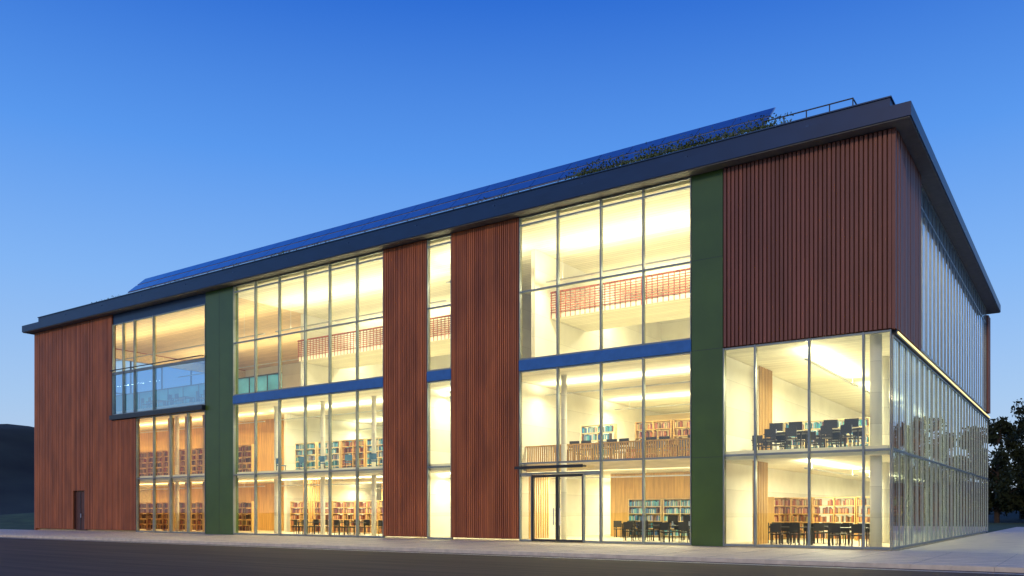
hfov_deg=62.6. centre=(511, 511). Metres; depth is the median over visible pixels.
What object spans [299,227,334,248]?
solar panel
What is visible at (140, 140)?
sky
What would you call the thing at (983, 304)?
window
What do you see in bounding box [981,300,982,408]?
window
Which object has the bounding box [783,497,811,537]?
bookshelf
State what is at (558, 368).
window
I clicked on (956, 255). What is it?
window
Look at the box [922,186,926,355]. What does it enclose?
window
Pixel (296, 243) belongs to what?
solar panel
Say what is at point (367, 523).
chair
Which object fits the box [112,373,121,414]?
window
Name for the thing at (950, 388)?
window
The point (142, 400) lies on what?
chair
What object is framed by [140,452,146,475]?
bookshelf
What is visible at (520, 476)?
window
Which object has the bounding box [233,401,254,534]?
window
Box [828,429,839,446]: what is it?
chair
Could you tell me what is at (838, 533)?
chair
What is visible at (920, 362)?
window
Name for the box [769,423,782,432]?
computer monitor
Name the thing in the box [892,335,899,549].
window
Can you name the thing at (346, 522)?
chair
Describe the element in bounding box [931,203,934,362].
window
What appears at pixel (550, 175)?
solar panel
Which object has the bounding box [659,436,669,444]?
computer monitor
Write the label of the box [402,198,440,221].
solar panel
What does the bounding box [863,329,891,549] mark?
window
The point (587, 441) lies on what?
computer monitor
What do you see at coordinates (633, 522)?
chair
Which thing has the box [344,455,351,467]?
chair
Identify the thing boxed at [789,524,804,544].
chair
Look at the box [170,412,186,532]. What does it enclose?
window
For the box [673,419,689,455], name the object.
bookshelf
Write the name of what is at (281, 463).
chair
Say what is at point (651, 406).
ceiling light
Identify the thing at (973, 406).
window
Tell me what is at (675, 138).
solar panel
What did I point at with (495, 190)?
solar panel
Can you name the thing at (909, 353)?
window
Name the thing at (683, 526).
chair
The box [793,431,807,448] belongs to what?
chair
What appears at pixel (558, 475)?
door
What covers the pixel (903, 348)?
window
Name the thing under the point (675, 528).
chair
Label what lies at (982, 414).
window
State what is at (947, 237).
window
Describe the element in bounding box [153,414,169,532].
window
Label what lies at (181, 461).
bookshelf
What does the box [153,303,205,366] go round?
window
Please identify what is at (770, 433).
chair
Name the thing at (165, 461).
bookshelf
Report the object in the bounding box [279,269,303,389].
window
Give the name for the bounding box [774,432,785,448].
chair
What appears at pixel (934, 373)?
window
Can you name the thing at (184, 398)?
table
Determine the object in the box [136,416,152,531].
window
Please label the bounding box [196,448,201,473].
bookshelf
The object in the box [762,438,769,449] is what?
chair
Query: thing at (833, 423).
computer monitor
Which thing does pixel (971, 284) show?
window
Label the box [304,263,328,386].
window
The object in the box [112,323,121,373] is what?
window
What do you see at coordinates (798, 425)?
computer monitor
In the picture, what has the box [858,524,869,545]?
chair
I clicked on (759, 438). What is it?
chair
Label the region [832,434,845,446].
chair
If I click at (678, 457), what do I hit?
window
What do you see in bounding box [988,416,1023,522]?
tree
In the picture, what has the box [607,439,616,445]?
computer monitor
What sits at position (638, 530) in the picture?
chair
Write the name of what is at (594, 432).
bookshelf
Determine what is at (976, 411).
window
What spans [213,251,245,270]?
solar panel
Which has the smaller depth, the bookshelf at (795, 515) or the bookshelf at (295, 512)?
the bookshelf at (795, 515)
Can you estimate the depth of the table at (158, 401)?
60.55 m
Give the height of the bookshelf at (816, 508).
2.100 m
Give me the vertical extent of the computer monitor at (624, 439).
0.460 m
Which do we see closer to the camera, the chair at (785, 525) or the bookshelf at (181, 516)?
the chair at (785, 525)
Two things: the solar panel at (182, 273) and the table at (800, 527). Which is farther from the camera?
the solar panel at (182, 273)
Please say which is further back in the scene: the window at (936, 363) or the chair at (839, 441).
the window at (936, 363)
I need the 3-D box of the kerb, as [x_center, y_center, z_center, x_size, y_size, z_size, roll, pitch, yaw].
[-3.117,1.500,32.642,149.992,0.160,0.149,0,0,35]
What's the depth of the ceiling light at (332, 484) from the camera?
53.67 m
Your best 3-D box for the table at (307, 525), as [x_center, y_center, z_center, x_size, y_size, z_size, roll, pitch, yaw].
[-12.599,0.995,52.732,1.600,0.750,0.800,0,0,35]
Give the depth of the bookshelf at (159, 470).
63.79 m
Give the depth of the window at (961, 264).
47.86 m
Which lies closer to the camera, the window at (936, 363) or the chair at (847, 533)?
the chair at (847, 533)
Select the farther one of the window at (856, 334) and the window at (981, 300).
the window at (981, 300)
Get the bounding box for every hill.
[0,424,33,514]
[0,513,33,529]
[988,507,1023,522]
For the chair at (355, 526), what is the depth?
51.53 m
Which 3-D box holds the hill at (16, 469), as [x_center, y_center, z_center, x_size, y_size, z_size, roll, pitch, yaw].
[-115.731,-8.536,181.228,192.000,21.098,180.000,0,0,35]
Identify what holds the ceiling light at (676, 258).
hanging from the library building
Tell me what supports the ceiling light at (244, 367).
hanging from the library building
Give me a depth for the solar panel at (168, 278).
59.89 m
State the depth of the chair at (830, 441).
35.43 m
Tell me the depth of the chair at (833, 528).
33.20 m
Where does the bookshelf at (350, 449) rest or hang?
on the library building
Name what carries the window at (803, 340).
in the library building
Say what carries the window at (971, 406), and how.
in the library building
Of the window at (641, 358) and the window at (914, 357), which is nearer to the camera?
the window at (914, 357)
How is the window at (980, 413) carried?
in the library building
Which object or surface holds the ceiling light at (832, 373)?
hanging from the library building
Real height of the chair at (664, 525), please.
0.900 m
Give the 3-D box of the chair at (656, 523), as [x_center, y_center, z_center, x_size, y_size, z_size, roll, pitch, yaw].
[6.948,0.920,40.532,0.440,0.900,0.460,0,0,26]
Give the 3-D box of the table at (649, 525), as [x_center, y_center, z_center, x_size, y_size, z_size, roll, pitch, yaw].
[6.246,0.995,40.251,1.600,0.750,0.800,0,0,34]
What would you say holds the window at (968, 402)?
in the library building
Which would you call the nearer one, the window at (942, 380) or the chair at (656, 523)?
the chair at (656, 523)
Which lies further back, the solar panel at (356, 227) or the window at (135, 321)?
the window at (135, 321)
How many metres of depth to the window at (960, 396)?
47.17 m
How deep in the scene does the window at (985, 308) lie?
58.36 m
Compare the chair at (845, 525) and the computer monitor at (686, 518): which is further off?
the computer monitor at (686, 518)
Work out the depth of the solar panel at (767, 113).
36.25 m
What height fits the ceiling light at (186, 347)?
1.848 m
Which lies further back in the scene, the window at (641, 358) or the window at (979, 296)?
the window at (979, 296)
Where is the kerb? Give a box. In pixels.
[0,535,1023,572]
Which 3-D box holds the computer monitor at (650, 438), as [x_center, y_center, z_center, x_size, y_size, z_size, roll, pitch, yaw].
[6.906,-3.492,41.739,0.540,0.460,0.160,0,0,23]
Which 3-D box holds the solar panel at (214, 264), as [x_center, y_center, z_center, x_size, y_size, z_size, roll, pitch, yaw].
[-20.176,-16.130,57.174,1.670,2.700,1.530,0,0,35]
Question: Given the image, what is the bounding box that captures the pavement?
[0,527,1023,566]
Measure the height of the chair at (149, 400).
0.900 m
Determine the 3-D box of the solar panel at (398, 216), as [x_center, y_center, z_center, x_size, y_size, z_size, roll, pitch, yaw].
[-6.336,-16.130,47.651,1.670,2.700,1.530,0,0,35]
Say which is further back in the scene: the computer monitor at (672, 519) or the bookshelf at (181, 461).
the bookshelf at (181, 461)
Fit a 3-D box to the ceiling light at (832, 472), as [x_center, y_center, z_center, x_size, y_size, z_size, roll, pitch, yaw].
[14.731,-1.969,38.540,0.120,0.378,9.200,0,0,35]
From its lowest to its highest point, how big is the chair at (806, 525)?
0.900 m
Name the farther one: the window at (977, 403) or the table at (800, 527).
the window at (977, 403)
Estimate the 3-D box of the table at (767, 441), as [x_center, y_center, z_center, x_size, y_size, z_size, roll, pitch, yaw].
[11.704,-2.885,37.952,1.600,0.750,0.800,0,0,35]
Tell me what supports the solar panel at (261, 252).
on the library building
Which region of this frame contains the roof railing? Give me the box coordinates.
[762,98,856,124]
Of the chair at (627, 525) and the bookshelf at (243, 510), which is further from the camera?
the bookshelf at (243, 510)
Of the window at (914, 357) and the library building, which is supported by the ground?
the library building
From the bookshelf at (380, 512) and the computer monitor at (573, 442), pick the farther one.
the bookshelf at (380, 512)
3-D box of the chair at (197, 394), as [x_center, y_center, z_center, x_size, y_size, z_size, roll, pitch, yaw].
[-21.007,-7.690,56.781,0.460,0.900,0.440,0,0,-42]
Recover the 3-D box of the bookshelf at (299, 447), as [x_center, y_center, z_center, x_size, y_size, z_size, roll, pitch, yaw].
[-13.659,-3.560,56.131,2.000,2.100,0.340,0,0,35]
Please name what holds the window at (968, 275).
in the library building
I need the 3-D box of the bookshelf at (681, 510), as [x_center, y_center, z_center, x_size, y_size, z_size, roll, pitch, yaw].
[9.122,0.320,45.312,2.000,2.100,0.340,0,0,36]
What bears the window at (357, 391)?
in the library building
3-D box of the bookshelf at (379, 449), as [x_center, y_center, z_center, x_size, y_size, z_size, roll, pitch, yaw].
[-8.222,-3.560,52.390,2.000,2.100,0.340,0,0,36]
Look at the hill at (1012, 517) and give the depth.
136.09 m
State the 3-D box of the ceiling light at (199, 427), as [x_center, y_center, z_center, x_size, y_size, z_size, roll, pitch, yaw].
[-25.780,-6.489,63.743,21.400,0.618,0.120,0,0,35]
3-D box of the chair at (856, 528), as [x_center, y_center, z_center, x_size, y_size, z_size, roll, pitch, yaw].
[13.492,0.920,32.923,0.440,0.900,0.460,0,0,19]
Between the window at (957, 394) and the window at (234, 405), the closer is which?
the window at (957, 394)
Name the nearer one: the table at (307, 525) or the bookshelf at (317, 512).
the table at (307, 525)
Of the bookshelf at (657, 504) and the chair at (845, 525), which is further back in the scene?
the bookshelf at (657, 504)
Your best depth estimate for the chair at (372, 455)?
48.93 m
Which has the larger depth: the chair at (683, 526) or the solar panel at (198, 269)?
the solar panel at (198, 269)
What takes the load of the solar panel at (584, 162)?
on the library building
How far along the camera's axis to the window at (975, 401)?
53.66 m
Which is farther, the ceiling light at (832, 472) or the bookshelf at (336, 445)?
the bookshelf at (336, 445)
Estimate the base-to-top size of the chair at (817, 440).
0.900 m
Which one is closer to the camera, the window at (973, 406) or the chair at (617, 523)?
the chair at (617, 523)
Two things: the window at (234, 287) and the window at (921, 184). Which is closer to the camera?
the window at (921, 184)
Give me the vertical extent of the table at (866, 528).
0.750 m
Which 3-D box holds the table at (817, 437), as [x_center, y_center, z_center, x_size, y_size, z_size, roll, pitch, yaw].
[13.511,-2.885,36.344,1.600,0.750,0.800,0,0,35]
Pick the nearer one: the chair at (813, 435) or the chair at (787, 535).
the chair at (813, 435)
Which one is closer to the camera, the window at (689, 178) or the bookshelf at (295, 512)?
the window at (689, 178)
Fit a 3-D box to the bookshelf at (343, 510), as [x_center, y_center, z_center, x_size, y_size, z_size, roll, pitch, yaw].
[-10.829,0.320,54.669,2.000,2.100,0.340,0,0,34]
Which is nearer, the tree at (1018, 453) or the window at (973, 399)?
the window at (973, 399)
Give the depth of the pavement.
33.96 m
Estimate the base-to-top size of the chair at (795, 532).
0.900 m
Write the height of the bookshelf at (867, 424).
2.100 m
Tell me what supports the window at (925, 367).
in the library building
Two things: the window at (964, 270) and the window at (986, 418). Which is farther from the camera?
the window at (986, 418)
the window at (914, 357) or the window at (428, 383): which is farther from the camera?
the window at (428, 383)
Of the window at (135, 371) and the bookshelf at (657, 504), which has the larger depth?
the window at (135, 371)
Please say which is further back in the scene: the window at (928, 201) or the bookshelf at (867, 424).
the bookshelf at (867, 424)
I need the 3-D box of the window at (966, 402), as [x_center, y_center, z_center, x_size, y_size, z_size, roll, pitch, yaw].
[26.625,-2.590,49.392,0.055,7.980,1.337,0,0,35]
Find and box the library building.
[22,95,1000,550]
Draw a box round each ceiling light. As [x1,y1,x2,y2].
[116,333,264,360]
[140,421,264,432]
[140,486,264,489]
[179,359,297,377]
[275,300,446,331]
[281,410,382,419]
[281,483,382,485]
[546,245,689,282]
[546,381,689,395]
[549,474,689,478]
[614,399,689,409]
[804,358,857,386]
[804,467,857,476]
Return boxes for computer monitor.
[569,441,578,447]
[581,440,590,448]
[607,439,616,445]
[619,438,628,444]
[646,437,656,443]
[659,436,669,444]
[668,515,677,525]
[683,515,689,525]
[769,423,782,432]
[789,422,801,429]
[824,419,837,427]
[844,418,858,426]
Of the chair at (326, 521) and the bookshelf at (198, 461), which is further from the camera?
the bookshelf at (198, 461)
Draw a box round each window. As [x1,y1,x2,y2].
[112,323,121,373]
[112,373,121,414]
[122,320,133,371]
[122,370,133,413]
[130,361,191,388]
[134,315,152,369]
[134,367,152,412]
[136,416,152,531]
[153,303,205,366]
[153,359,205,409]
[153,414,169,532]
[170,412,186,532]
[187,410,205,533]
[233,281,254,395]
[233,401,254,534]
[255,275,278,392]
[255,399,278,534]
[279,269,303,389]
[279,396,303,535]
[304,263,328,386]
[304,393,328,536]
[329,257,355,383]
[329,390,355,536]
[356,250,382,380]
[356,387,385,537]
[427,234,450,371]
[427,379,452,538]
[519,208,556,360]
[519,367,556,474]
[519,475,531,540]
[557,199,599,355]
[557,362,599,473]
[583,473,599,542]
[600,188,642,350]
[600,357,642,543]
[643,176,691,344]
[643,351,691,544]
[723,345,754,546]
[755,338,808,547]
[809,332,862,548]
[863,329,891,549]
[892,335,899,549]
[900,341,906,547]
[907,347,911,546]
[912,352,917,545]
[918,357,922,544]
[921,184,921,351]
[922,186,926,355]
[923,361,927,543]
[927,196,930,359]
[928,366,932,542]
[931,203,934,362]
[933,370,936,541]
[934,211,938,366]
[937,374,940,540]
[938,219,941,369]
[941,225,945,372]
[941,378,944,540]
[945,232,948,376]
[945,381,948,539]
[949,238,951,379]
[949,385,951,538]
[952,244,954,381]
[952,387,955,538]
[954,250,957,384]
[956,391,958,537]
[957,256,959,387]
[959,394,961,536]
[960,259,962,389]
[962,396,964,536]
[963,265,965,392]
[965,399,967,535]
[966,271,967,394]
[968,275,969,396]
[968,402,969,534]
[970,279,972,398]
[970,404,972,534]
[972,285,974,400]
[973,406,974,533]
[974,288,976,402]
[975,408,977,533]
[976,292,978,404]
[978,411,979,533]
[979,296,980,406]
[980,413,981,532]
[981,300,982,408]
[982,414,983,532]
[983,304,984,409]
[984,308,985,411]
[984,416,985,531]
[986,418,987,531]
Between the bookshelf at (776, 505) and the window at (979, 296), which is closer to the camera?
the bookshelf at (776, 505)
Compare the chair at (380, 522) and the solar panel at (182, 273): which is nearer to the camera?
the chair at (380, 522)
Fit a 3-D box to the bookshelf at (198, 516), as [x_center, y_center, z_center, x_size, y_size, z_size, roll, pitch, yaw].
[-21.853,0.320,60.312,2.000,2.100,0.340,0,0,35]
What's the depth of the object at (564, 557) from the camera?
27.40 m
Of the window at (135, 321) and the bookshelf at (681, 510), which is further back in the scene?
the window at (135, 321)
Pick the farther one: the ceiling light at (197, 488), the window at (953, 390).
the ceiling light at (197, 488)
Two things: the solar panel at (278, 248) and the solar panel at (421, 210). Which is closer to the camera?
the solar panel at (421, 210)
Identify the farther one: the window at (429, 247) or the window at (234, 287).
the window at (234, 287)
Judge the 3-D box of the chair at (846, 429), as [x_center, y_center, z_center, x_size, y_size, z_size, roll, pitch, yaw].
[13.184,-2.960,33.013,0.440,0.900,0.460,0,0,44]
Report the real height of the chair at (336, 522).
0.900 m
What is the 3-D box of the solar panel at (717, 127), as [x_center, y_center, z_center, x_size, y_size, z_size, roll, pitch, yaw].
[8.889,-16.130,37.176,1.670,2.700,1.530,0,0,35]
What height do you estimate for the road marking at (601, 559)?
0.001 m
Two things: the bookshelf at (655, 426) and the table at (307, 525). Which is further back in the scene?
the table at (307, 525)
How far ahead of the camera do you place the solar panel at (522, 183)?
42.75 m
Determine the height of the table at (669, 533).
0.750 m
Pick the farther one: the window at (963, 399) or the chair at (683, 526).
the window at (963, 399)
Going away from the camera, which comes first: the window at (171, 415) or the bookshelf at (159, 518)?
the window at (171, 415)
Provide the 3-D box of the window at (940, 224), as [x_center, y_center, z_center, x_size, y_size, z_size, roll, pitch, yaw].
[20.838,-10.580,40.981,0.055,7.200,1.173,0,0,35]
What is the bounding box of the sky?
[0,0,1023,486]
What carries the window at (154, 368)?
in the library building
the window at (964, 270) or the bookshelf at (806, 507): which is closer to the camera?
the bookshelf at (806, 507)
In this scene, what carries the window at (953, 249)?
in the library building
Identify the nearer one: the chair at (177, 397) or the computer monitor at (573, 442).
the computer monitor at (573, 442)
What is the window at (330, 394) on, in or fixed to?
in the library building
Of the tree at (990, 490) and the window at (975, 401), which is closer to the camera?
the window at (975, 401)
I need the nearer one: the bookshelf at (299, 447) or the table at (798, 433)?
the table at (798, 433)
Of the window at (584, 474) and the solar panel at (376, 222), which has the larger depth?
the solar panel at (376, 222)
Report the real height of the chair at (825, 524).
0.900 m
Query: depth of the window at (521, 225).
40.43 m
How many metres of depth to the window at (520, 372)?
40.50 m
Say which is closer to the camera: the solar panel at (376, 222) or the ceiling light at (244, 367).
the solar panel at (376, 222)
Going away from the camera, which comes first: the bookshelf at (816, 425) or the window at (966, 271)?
the bookshelf at (816, 425)
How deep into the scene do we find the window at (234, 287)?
52.77 m
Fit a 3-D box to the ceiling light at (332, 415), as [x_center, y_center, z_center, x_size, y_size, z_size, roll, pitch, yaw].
[-9.880,-6.489,52.803,14.800,0.618,0.120,0,0,35]
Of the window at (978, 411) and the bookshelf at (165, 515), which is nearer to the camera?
the window at (978, 411)
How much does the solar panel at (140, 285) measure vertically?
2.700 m
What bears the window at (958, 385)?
in the library building
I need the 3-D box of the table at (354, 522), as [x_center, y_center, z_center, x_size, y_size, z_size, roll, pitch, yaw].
[-9.634,0.995,50.691,1.600,0.750,0.800,0,0,34]
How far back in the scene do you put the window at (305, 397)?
49.07 m
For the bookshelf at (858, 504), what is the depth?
40.23 m
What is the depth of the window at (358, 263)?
46.68 m
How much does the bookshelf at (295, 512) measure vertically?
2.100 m
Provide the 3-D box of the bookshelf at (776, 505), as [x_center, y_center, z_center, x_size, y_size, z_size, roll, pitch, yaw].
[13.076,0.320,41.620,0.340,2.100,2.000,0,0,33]
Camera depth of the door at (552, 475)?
39.86 m
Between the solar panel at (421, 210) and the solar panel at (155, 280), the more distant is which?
the solar panel at (155, 280)
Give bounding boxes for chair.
[141,398,149,408]
[148,397,156,407]
[167,394,176,404]
[175,393,183,404]
[196,391,204,401]
[276,458,285,470]
[293,520,302,533]
[299,457,303,469]
[309,519,318,533]
[318,519,327,533]
[320,456,327,468]
[334,520,343,534]
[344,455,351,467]
[344,520,354,534]
[353,520,359,534]
[359,520,369,527]
[369,453,376,466]
[378,520,382,535]
[614,521,623,537]
[623,522,633,540]
[627,521,637,537]
[635,522,645,539]
[639,522,650,540]
[651,522,660,540]
[660,522,672,541]
[672,522,683,531]
[678,523,689,542]
[752,435,763,449]
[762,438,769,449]
[765,429,776,449]
[770,523,782,544]
[772,437,782,449]
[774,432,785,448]
[778,523,789,543]
[779,523,792,544]
[785,427,797,448]
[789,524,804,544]
[790,522,799,542]
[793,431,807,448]
[799,523,813,544]
[807,432,816,447]
[813,435,823,447]
[813,523,824,543]
[820,426,831,447]
[820,522,831,542]
[826,435,836,446]
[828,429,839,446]
[828,524,840,545]
[831,523,846,543]
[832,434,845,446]
[836,523,849,545]
[840,424,855,446]
[841,523,852,542]
[848,428,861,445]
[851,524,861,546]
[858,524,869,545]
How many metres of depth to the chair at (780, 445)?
37.05 m
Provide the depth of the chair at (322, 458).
51.22 m
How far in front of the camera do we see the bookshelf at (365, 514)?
58.20 m
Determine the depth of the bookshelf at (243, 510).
57.63 m
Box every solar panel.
[128,275,157,292]
[141,272,170,289]
[155,268,184,285]
[168,264,198,282]
[183,260,213,278]
[198,256,228,274]
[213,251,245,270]
[229,247,261,266]
[246,242,279,261]
[263,237,297,257]
[281,232,315,252]
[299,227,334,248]
[318,222,353,243]
[338,216,374,237]
[358,210,396,232]
[380,204,418,227]
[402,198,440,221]
[426,192,464,215]
[450,184,491,208]
[475,178,515,202]
[502,170,543,195]
[529,162,572,188]
[558,155,601,180]
[591,146,632,171]
[624,137,665,160]
[656,128,699,154]
[689,118,736,145]
[728,107,775,135]
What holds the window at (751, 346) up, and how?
in the library building
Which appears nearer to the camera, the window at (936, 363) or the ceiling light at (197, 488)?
the window at (936, 363)
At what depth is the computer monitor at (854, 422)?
33.48 m
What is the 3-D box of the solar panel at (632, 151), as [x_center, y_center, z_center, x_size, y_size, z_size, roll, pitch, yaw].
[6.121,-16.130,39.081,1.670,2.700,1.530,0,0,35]
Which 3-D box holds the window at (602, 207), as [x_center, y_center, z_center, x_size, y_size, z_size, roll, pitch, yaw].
[4.904,-10.730,37.489,2.100,6.900,0.190,0,0,35]
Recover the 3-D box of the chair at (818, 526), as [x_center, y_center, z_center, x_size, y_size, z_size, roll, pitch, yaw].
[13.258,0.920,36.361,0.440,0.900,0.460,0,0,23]
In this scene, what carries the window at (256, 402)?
in the library building
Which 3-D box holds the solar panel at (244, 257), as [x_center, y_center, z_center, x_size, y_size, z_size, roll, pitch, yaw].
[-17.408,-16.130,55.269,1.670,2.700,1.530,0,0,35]
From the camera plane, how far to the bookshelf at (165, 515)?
62.99 m
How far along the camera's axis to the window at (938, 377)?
40.66 m
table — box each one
[146,400,167,406]
[172,396,195,404]
[297,522,320,533]
[339,522,365,534]
[625,525,659,540]
[662,525,689,541]
[751,439,790,450]
[763,432,807,449]
[769,527,813,544]
[816,435,844,446]
[818,429,861,447]
[826,527,869,546]
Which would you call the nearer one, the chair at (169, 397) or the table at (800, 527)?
the table at (800, 527)
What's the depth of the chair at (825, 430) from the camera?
33.28 m
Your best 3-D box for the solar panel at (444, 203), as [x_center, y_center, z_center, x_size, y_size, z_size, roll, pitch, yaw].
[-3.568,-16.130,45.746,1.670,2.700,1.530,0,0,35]
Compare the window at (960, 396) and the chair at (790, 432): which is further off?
the window at (960, 396)
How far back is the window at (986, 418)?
59.29 m
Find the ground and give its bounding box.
[986,523,1023,532]
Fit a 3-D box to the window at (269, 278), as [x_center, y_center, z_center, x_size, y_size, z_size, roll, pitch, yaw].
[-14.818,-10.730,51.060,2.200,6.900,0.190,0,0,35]
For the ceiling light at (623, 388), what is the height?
0.618 m
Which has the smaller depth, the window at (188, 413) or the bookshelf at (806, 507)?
the bookshelf at (806, 507)
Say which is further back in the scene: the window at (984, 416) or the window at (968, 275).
the window at (984, 416)
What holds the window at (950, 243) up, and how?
in the library building
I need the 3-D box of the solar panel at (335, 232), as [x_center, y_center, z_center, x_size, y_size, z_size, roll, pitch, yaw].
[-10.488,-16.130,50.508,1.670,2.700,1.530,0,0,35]
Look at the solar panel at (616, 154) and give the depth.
40.06 m
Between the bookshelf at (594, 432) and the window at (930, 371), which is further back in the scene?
the bookshelf at (594, 432)
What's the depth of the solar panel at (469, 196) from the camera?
44.65 m
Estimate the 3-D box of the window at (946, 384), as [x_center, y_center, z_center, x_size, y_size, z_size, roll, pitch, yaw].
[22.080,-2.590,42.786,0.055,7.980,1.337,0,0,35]
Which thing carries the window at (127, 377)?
in the library building
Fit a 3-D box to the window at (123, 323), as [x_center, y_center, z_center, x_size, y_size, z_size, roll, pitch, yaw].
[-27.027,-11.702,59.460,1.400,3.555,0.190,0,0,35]
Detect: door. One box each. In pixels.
[76,492,86,529]
[532,474,556,541]
[557,474,582,541]
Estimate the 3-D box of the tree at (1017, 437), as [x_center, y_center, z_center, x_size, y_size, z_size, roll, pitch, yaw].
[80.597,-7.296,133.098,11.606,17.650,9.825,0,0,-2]
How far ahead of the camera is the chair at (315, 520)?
53.59 m
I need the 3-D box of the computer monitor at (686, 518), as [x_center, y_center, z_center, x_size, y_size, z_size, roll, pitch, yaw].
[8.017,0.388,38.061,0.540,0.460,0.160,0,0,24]
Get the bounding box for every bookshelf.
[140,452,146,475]
[140,502,146,529]
[147,451,162,475]
[147,502,162,529]
[163,450,167,474]
[163,502,167,529]
[179,448,195,474]
[179,502,195,530]
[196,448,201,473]
[196,502,201,530]
[239,444,253,471]
[239,501,253,531]
[290,501,310,531]
[295,442,317,469]
[312,501,327,531]
[318,440,340,468]
[332,501,354,532]
[341,439,365,467]
[355,500,378,533]
[359,503,371,526]
[366,438,382,466]
[379,500,382,533]
[581,424,616,459]
[628,499,662,536]
[635,420,672,457]
[663,498,689,536]
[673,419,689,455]
[768,497,785,539]
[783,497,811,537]
[785,420,825,448]
[786,498,797,538]
[798,498,807,530]
[812,497,855,540]
[815,499,818,522]
[827,417,869,446]
[856,497,869,540]
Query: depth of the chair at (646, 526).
39.25 m
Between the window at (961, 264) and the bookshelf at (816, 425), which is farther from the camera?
the window at (961, 264)
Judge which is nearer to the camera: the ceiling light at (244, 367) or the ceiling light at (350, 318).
the ceiling light at (350, 318)
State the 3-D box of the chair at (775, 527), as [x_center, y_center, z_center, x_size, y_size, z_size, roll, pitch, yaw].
[10.903,0.920,34.703,0.440,0.900,0.460,0,0,28]
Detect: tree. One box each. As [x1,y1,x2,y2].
[988,398,1023,513]
[988,415,1023,518]
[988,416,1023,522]
[988,439,999,514]
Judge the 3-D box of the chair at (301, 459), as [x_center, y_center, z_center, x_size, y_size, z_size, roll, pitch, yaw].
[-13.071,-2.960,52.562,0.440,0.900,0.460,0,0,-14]
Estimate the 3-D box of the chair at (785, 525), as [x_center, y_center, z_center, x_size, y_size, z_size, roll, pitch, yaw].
[11.617,0.920,35.742,0.440,0.900,0.460,0,0,35]
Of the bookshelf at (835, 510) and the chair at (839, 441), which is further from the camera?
the bookshelf at (835, 510)
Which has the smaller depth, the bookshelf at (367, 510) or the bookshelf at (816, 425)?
the bookshelf at (816, 425)
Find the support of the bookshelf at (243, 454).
on the library building
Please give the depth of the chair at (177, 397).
57.93 m
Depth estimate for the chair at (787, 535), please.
36.64 m
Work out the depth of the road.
24.86 m
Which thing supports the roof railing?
on the library building
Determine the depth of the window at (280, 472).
50.37 m
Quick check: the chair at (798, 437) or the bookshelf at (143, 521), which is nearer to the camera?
the chair at (798, 437)
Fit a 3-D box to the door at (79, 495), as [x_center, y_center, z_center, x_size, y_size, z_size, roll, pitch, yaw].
[-32.357,-0.080,63.182,1.500,2.900,0.180,0,0,35]
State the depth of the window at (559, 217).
39.29 m
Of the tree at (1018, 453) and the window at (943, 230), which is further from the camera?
the tree at (1018, 453)
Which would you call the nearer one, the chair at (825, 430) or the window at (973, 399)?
the chair at (825, 430)
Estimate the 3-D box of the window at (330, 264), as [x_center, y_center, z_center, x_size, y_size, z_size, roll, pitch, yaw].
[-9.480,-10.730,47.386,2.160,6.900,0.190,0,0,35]
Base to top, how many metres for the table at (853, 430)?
0.750 m
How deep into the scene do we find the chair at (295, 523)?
52.28 m
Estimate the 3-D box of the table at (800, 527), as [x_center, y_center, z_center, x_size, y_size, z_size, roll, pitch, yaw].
[11.605,0.995,34.985,1.600,0.750,0.800,0,0,35]
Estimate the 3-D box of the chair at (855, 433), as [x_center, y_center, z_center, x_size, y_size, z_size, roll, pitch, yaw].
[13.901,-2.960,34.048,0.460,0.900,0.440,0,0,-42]
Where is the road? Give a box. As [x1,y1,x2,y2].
[0,537,1023,575]

